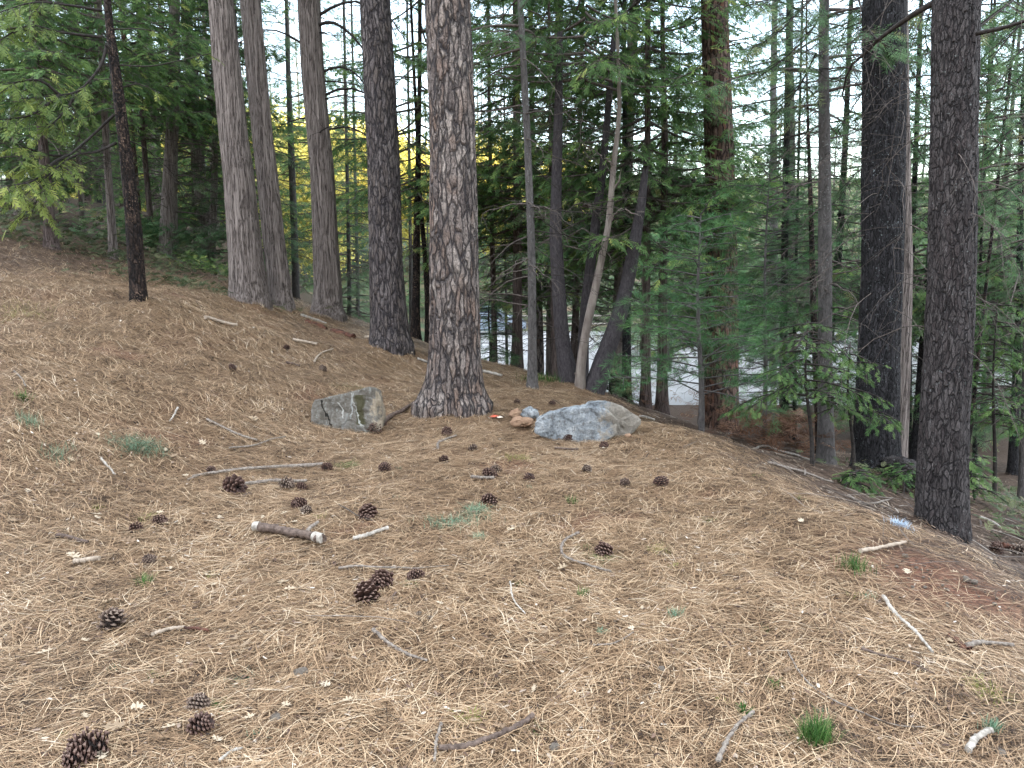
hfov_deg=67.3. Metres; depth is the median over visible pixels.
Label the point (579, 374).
oak tree
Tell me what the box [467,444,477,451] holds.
pine cone
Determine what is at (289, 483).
pine cone
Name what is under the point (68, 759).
pine cone
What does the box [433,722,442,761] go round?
stick
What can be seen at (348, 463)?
needle sprig
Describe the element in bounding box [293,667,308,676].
pebble
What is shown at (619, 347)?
cedar tree
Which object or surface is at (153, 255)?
shrub
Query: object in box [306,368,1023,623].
twig litter
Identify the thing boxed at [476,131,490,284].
conifer tree
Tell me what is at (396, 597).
rotten bark
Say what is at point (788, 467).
stick
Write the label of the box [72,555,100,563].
stick
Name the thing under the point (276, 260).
cedar tree
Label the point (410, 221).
fir tree
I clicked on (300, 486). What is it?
pine cone
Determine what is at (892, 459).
boulder
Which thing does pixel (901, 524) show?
feathery debris
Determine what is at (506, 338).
fir tree
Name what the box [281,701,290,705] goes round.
oak leaf
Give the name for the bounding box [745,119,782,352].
fir tree
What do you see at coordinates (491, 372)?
stick
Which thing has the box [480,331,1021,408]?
lake
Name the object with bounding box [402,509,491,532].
moss patch
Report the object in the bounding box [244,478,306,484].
stick
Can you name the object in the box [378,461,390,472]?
pine cone
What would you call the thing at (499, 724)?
oak leaf
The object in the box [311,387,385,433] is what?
boulder
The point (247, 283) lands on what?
cedar tree
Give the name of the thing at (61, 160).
leafy branch
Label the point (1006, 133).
leafy branch
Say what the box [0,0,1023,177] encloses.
sky
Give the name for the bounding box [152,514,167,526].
pine cone
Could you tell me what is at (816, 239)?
fir tree
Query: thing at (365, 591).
pine cone
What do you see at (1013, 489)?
shrub
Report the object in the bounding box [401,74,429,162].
oak tree
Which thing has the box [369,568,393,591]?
pine cone
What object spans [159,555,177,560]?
oak leaf
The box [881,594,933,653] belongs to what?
stick
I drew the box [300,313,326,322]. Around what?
stick
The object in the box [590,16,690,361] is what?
conifer tree
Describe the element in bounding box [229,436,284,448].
stick
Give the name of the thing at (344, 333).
rotten bark
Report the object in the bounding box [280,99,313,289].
conifer tree
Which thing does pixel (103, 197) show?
fir tree
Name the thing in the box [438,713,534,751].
stick
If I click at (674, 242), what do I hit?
conifer tree
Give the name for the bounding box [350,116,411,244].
oak tree
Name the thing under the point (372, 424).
pine cone
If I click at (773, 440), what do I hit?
dead fern
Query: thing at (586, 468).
pine cone
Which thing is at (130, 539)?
oak leaf
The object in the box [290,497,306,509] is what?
pine cone
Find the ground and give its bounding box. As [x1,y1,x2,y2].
[0,178,1023,767]
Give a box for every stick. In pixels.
[13,370,25,386]
[55,533,88,542]
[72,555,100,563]
[100,457,115,474]
[151,625,184,635]
[183,626,208,631]
[192,462,322,475]
[204,315,237,325]
[206,418,257,440]
[218,747,242,761]
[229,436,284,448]
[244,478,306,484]
[292,338,316,344]
[300,313,326,322]
[313,348,333,361]
[338,565,448,568]
[353,526,388,540]
[371,628,427,661]
[386,402,411,421]
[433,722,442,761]
[436,435,456,448]
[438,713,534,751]
[470,475,494,478]
[482,369,501,375]
[509,581,525,613]
[555,447,577,449]
[559,531,610,571]
[593,632,633,645]
[639,415,654,420]
[715,710,754,763]
[743,445,809,459]
[767,461,832,482]
[787,649,923,727]
[848,494,892,504]
[858,540,906,552]
[861,647,934,673]
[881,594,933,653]
[964,639,1014,646]
[964,727,993,753]
[1001,542,1014,549]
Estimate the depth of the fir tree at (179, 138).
41.12 m
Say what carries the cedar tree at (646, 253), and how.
on the ground
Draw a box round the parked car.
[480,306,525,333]
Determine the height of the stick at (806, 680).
0.048 m
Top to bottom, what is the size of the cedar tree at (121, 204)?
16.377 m
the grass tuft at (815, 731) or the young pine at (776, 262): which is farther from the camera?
the young pine at (776, 262)
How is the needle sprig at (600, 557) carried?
on the ground
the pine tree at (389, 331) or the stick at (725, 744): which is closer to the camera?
the stick at (725, 744)
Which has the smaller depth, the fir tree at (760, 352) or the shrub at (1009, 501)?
the shrub at (1009, 501)
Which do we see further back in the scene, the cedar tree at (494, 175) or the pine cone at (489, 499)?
the cedar tree at (494, 175)
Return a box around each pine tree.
[42,0,70,203]
[119,0,144,248]
[360,0,414,355]
[411,0,492,418]
[651,0,808,434]
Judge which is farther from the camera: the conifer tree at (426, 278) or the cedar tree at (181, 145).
the cedar tree at (181, 145)
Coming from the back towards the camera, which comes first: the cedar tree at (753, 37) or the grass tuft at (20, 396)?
the cedar tree at (753, 37)
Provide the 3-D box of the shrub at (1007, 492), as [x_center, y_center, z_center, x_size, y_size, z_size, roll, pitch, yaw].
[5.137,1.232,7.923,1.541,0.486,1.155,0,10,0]
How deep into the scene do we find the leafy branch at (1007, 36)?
5.94 m
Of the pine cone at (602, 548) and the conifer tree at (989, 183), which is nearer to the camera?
the pine cone at (602, 548)
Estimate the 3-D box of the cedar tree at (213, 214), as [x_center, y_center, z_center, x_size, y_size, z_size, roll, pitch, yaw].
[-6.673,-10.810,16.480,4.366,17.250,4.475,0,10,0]
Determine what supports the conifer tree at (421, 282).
on the ground
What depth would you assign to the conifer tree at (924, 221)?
37.66 m
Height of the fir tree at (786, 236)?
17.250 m
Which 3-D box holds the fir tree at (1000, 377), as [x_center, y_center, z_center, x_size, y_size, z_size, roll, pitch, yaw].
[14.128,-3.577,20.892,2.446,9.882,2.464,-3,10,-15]
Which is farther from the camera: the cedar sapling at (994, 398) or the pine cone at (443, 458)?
the cedar sapling at (994, 398)
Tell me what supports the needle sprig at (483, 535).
on the ground
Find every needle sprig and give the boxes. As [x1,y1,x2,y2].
[132,511,170,521]
[203,695,230,713]
[212,665,266,694]
[333,460,361,469]
[452,706,488,726]
[472,532,485,539]
[577,549,622,563]
[596,626,609,635]
[977,715,1005,735]
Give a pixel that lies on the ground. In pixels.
(18, 252)
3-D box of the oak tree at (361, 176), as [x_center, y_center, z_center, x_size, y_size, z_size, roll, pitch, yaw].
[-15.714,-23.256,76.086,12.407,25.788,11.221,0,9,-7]
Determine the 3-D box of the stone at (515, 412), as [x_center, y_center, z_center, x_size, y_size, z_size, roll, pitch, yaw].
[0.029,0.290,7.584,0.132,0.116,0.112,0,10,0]
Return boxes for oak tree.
[72,127,162,211]
[161,95,296,247]
[260,3,305,226]
[275,3,365,280]
[275,123,366,281]
[330,14,365,264]
[335,121,411,275]
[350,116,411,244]
[367,72,429,256]
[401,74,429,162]
[423,60,524,270]
[472,0,721,394]
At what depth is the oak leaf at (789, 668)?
2.94 m
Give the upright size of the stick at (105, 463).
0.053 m
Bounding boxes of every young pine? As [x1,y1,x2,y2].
[593,185,813,433]
[691,147,857,444]
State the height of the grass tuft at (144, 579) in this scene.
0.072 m
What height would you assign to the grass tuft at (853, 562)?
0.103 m
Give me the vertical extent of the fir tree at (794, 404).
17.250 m
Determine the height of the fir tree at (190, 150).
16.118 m
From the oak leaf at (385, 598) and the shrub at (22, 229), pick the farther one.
the shrub at (22, 229)
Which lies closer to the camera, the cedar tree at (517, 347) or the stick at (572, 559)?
the stick at (572, 559)
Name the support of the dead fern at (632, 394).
on the ground
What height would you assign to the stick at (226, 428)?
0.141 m
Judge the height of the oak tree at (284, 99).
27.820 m
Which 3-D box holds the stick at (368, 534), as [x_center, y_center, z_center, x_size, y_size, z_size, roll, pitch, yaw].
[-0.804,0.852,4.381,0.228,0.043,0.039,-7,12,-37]
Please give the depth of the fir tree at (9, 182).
20.16 m
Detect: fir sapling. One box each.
[480,288,522,366]
[606,373,638,404]
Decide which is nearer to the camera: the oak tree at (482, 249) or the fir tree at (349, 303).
the fir tree at (349, 303)
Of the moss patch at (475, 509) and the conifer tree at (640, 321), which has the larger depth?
the conifer tree at (640, 321)
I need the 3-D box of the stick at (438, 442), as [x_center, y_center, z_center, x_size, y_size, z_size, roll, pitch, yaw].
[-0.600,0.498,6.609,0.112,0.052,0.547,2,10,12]
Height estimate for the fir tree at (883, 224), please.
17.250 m
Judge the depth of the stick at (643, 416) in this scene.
9.22 m
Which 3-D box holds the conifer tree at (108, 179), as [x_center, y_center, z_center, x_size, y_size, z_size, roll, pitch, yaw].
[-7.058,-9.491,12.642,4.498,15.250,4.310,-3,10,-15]
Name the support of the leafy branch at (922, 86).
attached to the fir tree at (827, 454)
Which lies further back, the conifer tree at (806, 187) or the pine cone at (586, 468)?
the conifer tree at (806, 187)
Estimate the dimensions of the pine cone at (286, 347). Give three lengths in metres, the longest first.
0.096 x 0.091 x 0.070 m
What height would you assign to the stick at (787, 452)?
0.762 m
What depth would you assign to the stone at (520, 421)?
7.15 m
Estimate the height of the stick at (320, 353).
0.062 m
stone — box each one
[508,408,520,417]
[510,416,533,427]
[520,406,539,418]
[989,541,1003,554]
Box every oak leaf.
[7,517,19,520]
[66,552,80,557]
[95,750,108,758]
[101,718,124,730]
[120,536,135,542]
[130,701,145,709]
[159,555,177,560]
[161,723,177,727]
[212,734,222,740]
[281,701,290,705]
[320,680,330,686]
[324,651,333,661]
[378,596,390,600]
[494,722,504,727]
[557,563,567,568]
[783,666,791,671]
[807,606,818,611]
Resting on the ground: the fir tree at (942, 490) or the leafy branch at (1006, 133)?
the fir tree at (942, 490)
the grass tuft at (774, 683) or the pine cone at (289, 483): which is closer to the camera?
the grass tuft at (774, 683)
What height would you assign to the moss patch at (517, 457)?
0.043 m
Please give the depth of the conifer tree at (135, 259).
8.69 m
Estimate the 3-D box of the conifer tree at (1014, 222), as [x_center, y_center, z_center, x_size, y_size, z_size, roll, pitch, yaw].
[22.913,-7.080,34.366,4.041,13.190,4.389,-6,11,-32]
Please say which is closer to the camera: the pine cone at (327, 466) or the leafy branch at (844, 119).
the pine cone at (327, 466)
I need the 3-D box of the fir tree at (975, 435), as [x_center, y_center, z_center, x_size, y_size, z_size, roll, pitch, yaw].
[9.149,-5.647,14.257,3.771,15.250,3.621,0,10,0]
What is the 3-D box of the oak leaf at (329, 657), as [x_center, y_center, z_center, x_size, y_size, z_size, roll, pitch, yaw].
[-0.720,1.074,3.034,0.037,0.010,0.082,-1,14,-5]
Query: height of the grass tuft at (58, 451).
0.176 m
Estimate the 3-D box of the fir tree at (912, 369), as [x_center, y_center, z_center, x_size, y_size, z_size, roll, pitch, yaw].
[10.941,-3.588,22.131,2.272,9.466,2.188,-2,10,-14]
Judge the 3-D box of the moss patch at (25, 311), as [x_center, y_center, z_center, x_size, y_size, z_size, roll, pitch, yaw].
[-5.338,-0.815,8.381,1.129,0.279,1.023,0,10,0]
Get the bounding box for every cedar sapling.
[719,320,878,465]
[796,342,902,470]
[832,467,885,497]
[874,462,915,495]
[910,299,1023,494]
[969,454,1011,506]
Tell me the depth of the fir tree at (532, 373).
9.22 m
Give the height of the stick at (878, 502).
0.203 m
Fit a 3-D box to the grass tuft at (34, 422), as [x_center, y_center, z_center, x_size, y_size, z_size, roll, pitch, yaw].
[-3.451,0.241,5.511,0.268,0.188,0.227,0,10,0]
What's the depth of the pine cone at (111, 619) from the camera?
3.35 m
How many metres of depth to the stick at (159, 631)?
3.31 m
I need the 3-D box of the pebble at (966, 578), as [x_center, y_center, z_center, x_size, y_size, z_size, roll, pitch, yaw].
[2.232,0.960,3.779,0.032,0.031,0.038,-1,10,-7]
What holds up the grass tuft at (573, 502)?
on the ground
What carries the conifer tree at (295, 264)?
on the ground
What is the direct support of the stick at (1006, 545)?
on the ground
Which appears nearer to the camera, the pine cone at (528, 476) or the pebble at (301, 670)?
the pebble at (301, 670)
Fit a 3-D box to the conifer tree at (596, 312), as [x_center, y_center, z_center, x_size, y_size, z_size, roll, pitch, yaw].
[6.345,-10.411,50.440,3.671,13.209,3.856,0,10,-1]
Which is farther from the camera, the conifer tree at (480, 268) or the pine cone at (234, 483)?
the conifer tree at (480, 268)
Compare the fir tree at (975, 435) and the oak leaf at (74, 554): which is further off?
the fir tree at (975, 435)
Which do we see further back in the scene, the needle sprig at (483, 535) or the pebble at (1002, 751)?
the needle sprig at (483, 535)
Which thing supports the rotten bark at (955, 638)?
on the ground
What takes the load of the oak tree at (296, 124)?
on the ground
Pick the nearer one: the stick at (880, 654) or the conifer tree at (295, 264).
the stick at (880, 654)
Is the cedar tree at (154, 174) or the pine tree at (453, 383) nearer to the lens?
the pine tree at (453, 383)
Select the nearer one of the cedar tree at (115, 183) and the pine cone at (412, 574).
the pine cone at (412, 574)
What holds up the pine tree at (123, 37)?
on the ground
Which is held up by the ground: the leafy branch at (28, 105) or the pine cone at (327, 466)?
the pine cone at (327, 466)
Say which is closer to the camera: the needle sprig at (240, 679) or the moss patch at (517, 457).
the needle sprig at (240, 679)
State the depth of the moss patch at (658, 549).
4.23 m
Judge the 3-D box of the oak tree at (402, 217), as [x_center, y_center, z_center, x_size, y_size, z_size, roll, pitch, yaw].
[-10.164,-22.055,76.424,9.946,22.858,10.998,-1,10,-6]
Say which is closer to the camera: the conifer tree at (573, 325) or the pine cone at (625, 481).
the pine cone at (625, 481)
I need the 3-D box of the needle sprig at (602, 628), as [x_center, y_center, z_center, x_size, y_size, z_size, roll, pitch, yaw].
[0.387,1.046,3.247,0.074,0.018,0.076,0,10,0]
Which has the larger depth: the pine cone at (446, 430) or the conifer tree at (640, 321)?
the conifer tree at (640, 321)
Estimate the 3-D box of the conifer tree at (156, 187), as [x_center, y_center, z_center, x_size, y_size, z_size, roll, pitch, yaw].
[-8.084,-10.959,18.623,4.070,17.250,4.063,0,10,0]
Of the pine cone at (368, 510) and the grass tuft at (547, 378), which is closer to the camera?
the pine cone at (368, 510)
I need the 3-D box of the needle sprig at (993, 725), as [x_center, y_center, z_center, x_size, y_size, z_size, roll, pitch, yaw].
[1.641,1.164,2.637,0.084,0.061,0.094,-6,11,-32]
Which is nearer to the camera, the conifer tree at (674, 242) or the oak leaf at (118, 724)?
the oak leaf at (118, 724)
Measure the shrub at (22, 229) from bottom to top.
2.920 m
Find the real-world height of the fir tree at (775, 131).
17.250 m
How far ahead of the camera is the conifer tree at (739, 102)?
23.28 m
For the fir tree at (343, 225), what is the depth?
24.11 m
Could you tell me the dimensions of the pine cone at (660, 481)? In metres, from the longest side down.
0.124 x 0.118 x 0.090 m
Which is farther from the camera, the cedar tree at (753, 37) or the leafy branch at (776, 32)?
the cedar tree at (753, 37)
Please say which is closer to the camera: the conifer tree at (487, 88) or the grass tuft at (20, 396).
the grass tuft at (20, 396)
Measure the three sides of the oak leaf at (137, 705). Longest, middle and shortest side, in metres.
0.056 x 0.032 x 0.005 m
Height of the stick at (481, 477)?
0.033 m
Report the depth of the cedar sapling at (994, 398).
8.96 m
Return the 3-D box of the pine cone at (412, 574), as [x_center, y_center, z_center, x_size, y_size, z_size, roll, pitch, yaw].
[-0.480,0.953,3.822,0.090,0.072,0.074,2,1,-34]
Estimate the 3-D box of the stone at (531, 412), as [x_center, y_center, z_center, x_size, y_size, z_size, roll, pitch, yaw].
[0.176,0.286,7.544,0.191,0.143,0.147,0,10,0]
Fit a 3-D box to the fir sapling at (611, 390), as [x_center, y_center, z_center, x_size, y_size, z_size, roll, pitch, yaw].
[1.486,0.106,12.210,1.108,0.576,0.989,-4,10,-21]
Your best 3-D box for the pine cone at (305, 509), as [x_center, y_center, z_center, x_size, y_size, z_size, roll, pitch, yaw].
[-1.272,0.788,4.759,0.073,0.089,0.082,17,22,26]
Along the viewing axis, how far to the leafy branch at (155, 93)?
8.47 m
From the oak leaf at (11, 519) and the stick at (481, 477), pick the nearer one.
the oak leaf at (11, 519)
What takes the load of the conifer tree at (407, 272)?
on the ground
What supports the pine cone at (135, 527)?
on the ground
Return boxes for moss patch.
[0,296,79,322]
[98,430,169,459]
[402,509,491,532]
[454,502,503,517]
[504,453,538,460]
[647,541,670,555]
[960,670,1018,709]
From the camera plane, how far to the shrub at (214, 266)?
14.88 m
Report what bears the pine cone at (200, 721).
on the ground
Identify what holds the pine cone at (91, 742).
on the ground
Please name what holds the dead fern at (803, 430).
on the ground
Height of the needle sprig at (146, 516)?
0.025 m
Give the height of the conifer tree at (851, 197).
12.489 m
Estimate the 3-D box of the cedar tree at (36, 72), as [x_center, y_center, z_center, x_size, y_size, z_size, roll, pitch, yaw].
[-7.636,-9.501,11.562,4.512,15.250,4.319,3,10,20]
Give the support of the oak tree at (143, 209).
on the ground
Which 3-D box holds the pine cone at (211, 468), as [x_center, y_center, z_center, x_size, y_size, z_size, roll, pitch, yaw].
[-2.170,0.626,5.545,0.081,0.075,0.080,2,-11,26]
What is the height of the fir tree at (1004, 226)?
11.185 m
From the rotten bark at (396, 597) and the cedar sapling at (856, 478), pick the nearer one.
the rotten bark at (396, 597)
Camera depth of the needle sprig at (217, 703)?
2.76 m
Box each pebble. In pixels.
[269,712,282,723]
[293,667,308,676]
[549,742,559,751]
[657,666,664,671]
[963,576,970,581]
[995,748,1007,755]
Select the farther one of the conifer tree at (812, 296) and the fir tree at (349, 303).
the fir tree at (349, 303)
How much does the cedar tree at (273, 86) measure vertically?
19.094 m
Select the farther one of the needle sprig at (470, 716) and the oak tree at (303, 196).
the oak tree at (303, 196)
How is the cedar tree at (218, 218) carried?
on the ground
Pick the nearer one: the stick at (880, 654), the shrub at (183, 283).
the stick at (880, 654)
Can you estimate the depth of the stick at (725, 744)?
2.55 m
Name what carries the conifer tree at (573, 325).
on the ground
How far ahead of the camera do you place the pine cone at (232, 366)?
7.78 m
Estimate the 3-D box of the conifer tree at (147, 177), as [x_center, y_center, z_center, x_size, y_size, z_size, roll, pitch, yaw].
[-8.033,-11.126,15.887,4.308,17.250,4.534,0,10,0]
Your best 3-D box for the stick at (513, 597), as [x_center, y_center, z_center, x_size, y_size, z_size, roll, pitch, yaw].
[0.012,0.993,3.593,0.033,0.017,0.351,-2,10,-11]
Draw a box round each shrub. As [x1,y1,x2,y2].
[0,204,226,279]
[4,231,295,304]
[38,202,266,275]
[56,253,330,325]
[147,247,227,276]
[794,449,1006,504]
[970,481,1023,510]
[970,491,1023,521]
[972,504,1023,539]
[975,479,1016,496]
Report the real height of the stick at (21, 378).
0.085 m
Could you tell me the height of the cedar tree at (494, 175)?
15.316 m
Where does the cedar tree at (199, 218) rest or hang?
on the ground
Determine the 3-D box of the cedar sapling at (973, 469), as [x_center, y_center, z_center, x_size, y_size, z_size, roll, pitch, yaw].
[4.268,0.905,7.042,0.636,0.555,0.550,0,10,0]
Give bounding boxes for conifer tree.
[0,0,100,215]
[0,0,163,234]
[0,0,216,259]
[10,0,251,248]
[48,0,200,302]
[98,0,260,265]
[220,0,354,300]
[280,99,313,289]
[287,0,533,339]
[399,0,592,362]
[400,154,421,306]
[407,147,429,306]
[409,0,429,342]
[475,135,489,300]
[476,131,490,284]
[479,0,673,363]
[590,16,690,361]
[594,148,620,321]
[633,28,702,348]
[633,35,702,371]
[655,98,700,334]
[656,10,774,362]
[684,99,741,315]
[693,7,860,452]
[778,123,816,310]
[802,141,853,306]
[834,143,858,262]
[834,153,852,230]
[840,147,860,281]
[911,0,1016,363]
[911,98,929,310]
[916,139,928,286]
[923,53,1012,284]
[970,0,1018,442]
[997,132,1023,356]
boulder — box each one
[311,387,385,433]
[534,400,640,441]
[877,455,915,490]
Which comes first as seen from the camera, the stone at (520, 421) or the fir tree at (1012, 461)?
the stone at (520, 421)
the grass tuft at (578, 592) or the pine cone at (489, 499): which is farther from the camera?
the pine cone at (489, 499)
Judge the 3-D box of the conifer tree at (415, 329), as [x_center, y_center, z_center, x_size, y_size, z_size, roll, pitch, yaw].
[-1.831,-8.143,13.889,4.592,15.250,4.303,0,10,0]
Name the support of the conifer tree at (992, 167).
on the ground
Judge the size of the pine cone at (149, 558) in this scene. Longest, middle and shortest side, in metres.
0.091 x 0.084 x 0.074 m
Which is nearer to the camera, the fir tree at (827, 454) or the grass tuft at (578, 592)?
the grass tuft at (578, 592)
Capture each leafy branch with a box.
[0,0,106,148]
[0,114,116,239]
[114,28,224,104]
[719,0,925,129]
[811,0,861,208]
[908,0,931,246]
[978,11,1023,287]
[979,0,1023,105]
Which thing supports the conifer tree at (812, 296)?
on the ground
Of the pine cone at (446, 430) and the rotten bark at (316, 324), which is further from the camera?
the rotten bark at (316, 324)
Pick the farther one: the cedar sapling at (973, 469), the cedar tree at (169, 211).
the cedar tree at (169, 211)
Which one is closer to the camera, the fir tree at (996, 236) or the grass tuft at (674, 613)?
the grass tuft at (674, 613)
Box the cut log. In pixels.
[251,521,326,543]
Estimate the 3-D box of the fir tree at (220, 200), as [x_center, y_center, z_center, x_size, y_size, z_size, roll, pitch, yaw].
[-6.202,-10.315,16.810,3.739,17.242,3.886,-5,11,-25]
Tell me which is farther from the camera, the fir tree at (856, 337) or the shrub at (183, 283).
the fir tree at (856, 337)
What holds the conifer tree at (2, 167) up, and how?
on the ground
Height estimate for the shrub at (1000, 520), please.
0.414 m
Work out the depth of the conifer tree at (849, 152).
65.19 m
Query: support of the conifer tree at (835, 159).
on the ground
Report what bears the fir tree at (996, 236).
on the ground
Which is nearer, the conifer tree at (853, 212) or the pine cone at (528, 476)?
the pine cone at (528, 476)
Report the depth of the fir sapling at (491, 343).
14.46 m
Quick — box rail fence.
[522,315,693,330]
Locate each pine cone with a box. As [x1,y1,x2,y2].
[61,742,94,767]
[65,726,109,765]
[96,607,126,633]
[129,521,143,534]
[140,553,156,566]
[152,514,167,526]
[185,711,215,738]
[186,692,210,714]
[206,466,216,471]
[221,473,247,495]
[228,363,235,371]
[278,476,294,490]
[282,344,289,350]
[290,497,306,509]
[296,482,307,491]
[299,505,312,515]
[318,364,326,371]
[321,462,332,471]
[353,580,380,605]
[358,503,377,520]
[366,423,381,433]
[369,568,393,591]
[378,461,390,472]
[407,568,424,580]
[439,455,448,463]
[441,426,452,436]
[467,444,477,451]
[480,493,497,506]
[482,467,497,479]
[491,464,501,473]
[523,472,534,481]
[562,434,572,441]
[581,464,591,472]
[594,541,612,558]
[599,441,608,448]
[619,477,629,487]
[652,475,668,488]
[1010,542,1023,556]
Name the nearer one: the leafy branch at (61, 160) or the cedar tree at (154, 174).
the leafy branch at (61, 160)
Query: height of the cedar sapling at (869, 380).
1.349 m
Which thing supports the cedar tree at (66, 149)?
on the ground
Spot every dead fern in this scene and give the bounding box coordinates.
[611,371,660,410]
[663,388,850,462]
[717,404,850,451]
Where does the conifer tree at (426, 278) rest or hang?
on the ground
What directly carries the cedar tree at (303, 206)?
on the ground
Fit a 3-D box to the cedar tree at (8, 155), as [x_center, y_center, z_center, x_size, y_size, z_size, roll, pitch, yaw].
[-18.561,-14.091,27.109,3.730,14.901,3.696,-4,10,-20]
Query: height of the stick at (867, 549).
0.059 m
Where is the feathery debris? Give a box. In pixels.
[883,516,913,529]
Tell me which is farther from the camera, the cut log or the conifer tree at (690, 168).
the conifer tree at (690, 168)
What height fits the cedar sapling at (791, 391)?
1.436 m
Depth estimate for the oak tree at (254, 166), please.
44.92 m
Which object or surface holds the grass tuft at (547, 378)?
on the ground
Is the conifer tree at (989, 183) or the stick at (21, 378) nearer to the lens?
the stick at (21, 378)
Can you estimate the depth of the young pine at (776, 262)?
9.36 m
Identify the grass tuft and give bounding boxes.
[12,388,36,400]
[15,408,49,428]
[38,439,77,464]
[133,573,156,587]
[516,373,563,382]
[565,493,578,503]
[576,588,588,596]
[666,606,687,618]
[735,700,755,716]
[767,677,784,690]
[780,703,852,752]
[831,550,881,577]
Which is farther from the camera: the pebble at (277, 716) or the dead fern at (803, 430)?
the dead fern at (803, 430)
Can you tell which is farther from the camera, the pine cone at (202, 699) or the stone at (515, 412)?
the stone at (515, 412)
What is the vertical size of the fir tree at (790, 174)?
17.250 m
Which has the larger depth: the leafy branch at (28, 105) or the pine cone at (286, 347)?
the pine cone at (286, 347)
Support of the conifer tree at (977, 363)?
on the ground
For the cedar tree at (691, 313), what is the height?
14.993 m
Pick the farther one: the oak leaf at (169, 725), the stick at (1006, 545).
the stick at (1006, 545)
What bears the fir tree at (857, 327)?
on the ground
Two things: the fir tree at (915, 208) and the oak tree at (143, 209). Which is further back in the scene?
the oak tree at (143, 209)
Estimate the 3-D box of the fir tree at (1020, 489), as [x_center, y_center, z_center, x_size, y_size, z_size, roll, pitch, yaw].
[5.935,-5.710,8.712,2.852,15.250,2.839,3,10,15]
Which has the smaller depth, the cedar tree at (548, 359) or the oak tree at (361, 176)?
the cedar tree at (548, 359)
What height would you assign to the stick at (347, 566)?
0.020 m
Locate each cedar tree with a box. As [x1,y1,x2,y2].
[0,0,36,163]
[0,0,74,173]
[0,0,196,251]
[0,75,44,188]
[4,21,95,187]
[49,0,287,259]
[49,5,139,201]
[71,23,145,210]
[84,6,144,208]
[108,3,208,213]
[110,0,305,270]
[116,0,304,269]
[132,6,220,225]
[179,0,260,227]
[183,3,308,227]
[208,0,272,310]
[208,0,429,321]
[240,0,295,311]
[258,0,368,276]
[400,0,610,368]
[428,0,671,377]
[477,0,658,376]
[513,0,788,411]
[526,0,804,415]
[544,0,705,396]
[635,0,808,425]
[637,0,794,401]
[900,0,912,457]
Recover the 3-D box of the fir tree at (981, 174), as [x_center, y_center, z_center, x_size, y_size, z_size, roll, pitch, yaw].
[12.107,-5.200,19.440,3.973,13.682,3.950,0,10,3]
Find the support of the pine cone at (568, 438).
on the ground
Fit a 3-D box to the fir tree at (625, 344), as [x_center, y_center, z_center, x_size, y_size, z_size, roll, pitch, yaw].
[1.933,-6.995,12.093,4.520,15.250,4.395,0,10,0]
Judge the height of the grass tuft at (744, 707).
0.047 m
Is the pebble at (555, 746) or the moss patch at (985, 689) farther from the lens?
the moss patch at (985, 689)
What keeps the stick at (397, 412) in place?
on the ground
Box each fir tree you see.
[0,0,117,210]
[46,1,164,207]
[49,0,141,202]
[115,5,168,185]
[162,0,312,286]
[178,1,222,211]
[181,16,224,224]
[289,0,369,322]
[329,0,369,322]
[351,0,429,338]
[417,0,635,388]
[471,0,618,374]
[475,7,544,364]
[497,0,765,401]
[685,0,930,465]
[691,0,860,442]
[729,0,1022,473]
[739,0,860,440]
[739,102,805,366]
[743,0,925,412]
[745,88,781,325]
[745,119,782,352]
[751,2,832,370]
[768,1,778,386]
[770,0,1023,544]
[793,0,1016,454]
[797,92,839,337]
[817,1,1023,460]
[833,47,922,433]
[838,168,860,334]
[842,239,915,373]
[845,136,915,406]
[908,0,1023,470]
[910,0,1023,475]
[910,0,1023,503]
[912,0,1023,391]
[971,0,1023,446]
[977,161,1023,413]
[981,92,1023,364]
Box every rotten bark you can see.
[304,319,326,329]
[330,328,356,338]
[384,595,398,606]
[947,633,972,654]
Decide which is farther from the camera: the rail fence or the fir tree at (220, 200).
the rail fence
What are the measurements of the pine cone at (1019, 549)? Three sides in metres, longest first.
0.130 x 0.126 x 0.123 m
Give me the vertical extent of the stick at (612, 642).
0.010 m
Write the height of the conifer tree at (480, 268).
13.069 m
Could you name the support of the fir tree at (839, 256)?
on the ground

